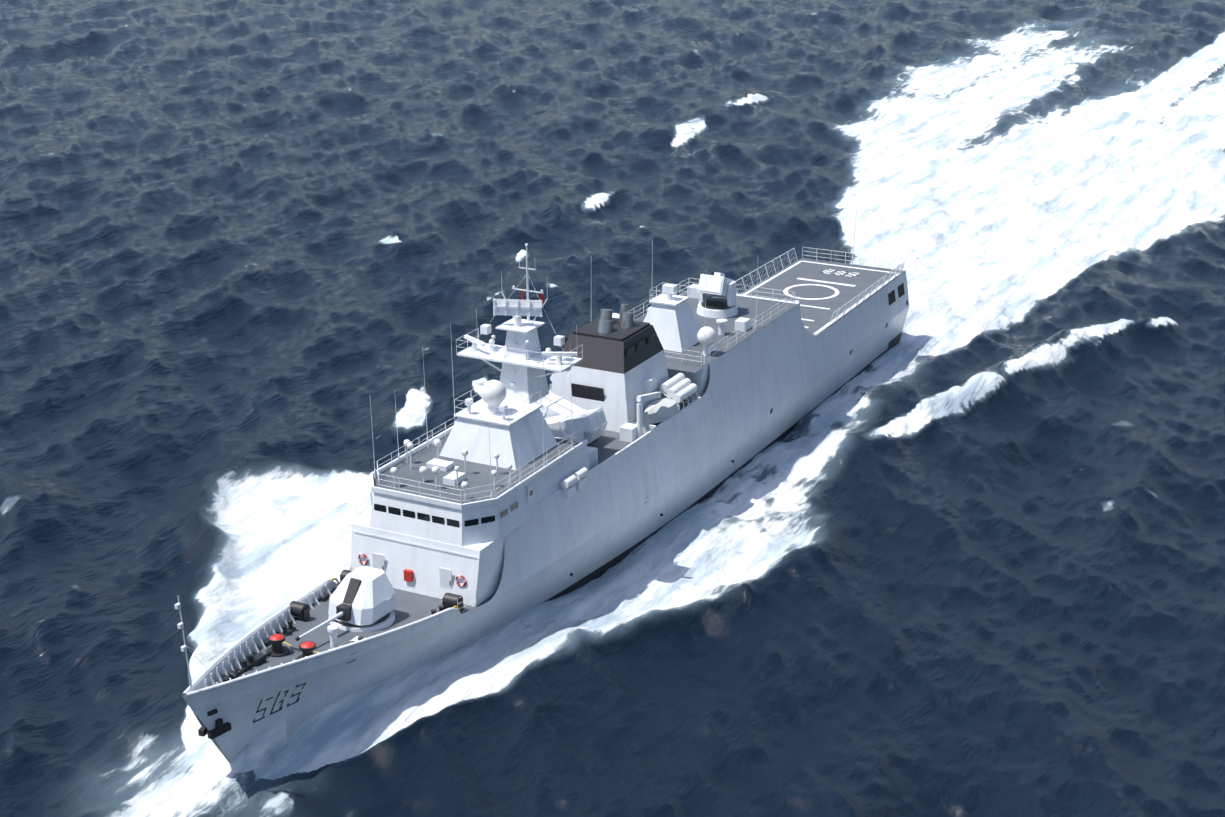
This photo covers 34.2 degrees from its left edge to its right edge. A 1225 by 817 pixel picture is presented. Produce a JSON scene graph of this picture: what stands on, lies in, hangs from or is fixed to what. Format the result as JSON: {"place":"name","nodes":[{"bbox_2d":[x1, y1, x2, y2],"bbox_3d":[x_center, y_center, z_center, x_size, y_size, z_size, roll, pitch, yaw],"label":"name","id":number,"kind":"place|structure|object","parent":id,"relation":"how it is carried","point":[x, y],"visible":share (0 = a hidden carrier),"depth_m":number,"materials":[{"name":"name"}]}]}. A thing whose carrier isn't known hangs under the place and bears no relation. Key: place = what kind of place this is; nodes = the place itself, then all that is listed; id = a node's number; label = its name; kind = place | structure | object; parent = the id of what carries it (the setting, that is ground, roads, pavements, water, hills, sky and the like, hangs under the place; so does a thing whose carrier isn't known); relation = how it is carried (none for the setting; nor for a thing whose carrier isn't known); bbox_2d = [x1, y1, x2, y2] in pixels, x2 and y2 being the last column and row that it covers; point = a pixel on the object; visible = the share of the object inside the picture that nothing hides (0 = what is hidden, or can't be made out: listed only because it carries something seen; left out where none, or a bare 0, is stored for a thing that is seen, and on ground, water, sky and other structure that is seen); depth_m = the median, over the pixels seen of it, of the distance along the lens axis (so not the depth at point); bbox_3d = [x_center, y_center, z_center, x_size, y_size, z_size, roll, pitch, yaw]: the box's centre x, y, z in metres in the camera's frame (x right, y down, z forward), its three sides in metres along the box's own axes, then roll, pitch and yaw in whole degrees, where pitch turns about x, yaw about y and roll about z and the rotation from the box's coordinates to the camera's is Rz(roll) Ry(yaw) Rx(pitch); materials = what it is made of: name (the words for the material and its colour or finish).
{"place":"outdoors","nodes":[
{"label":"outdoors","id":0,"kind":"place"},
{"bbox_2d":[0,0,1224,816],"bbox_3d":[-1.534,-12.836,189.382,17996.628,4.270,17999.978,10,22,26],"label":"sea","id":1,"kind":"structure","parent":0,"point":[957,549],"depth_m":160.47,"materials":[{"name":"blue liquid"}]},
{"bbox_2d":[182,258,909,762],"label":"hull","id":2,"kind":"object","parent":1,"relation":"on","point":[790,368],"visible":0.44,"depth_m":127.37,"materials":[{"name":"paint"}]},
{"bbox_2d":[189,258,904,709],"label":"decks","id":3,"kind":"object","parent":2,"relation":"on","point":[411,608],"visible":0.21,"depth_m":137.60,"materials":[{"name":"paint"}]},
{"bbox_2d":[174,562,476,691],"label":"foredeck fittings","id":4,"kind":"object","parent":3,"relation":"on","point":[301,609],"visible":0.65,"depth_m":105.70,"materials":[{"name":"paint"}]},
{"bbox_2d":[295,566,395,640],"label":"gun","id":5,"kind":"object","parent":3,"relation":"on","point":[362,598],"visible":0.92,"depth_m":109.25,"materials":[{"name":"paint"}]},
{"bbox_2d":[182,467,587,696],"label":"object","id":6,"kind":"object","parent":3,"relation":"on","point":[578,478],"visible":0.77,"depth_m":105.78,"materials":[{"name":"paint"}]},
{"bbox_2d":[350,324,589,606],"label":"bridge","id":7,"kind":"structure","parent":3,"relation":"on","point":[449,510],"depth_m":115.60,"materials":[{"name":"paint"}]},
{"bbox_2d":[456,243,582,403],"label":"mast","id":8,"kind":"object","parent":7,"relation":"on","point":[523,359],"visible":1,"depth_m":121.36,"materials":[{"name":"metal"}]},
{"bbox_2d":[535,391,636,469],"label":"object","id":9,"kind":"object","parent":3,"relation":"on","point":[562,419],"visible":0.5,"depth_m":126.56,"materials":[{"name":"paint"}]},
{"bbox_2d":[551,304,668,431],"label":"funnel","id":10,"kind":"object","parent":3,"relation":"on","point":[618,369],"visible":0.83,"depth_m":130.86,"materials":[{"name":"paint"}]},
{"bbox_2d":[550,373,697,438],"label":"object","id":11,"kind":"object","parent":3,"relation":"on","point":[678,388],"visible":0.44,"depth_m":131.31,"materials":[{"name":"white paint"}]},
{"bbox_2d":[591,241,800,400],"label":"aft superstructure","id":12,"kind":"object","parent":3,"relation":"on","point":[670,318],"visible":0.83,"depth_m":139.60,"materials":[{"name":"paint"}]},
{"bbox_2d":[736,210,904,333],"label":"flight deck fittings","id":13,"kind":"object","parent":3,"relation":"on","point":[811,291],"visible":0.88,"depth_m":164.41,"materials":[{"name":"white paint"}]},
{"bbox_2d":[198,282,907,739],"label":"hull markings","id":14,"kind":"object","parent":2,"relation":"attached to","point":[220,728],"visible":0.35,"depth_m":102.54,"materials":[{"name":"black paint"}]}
]}

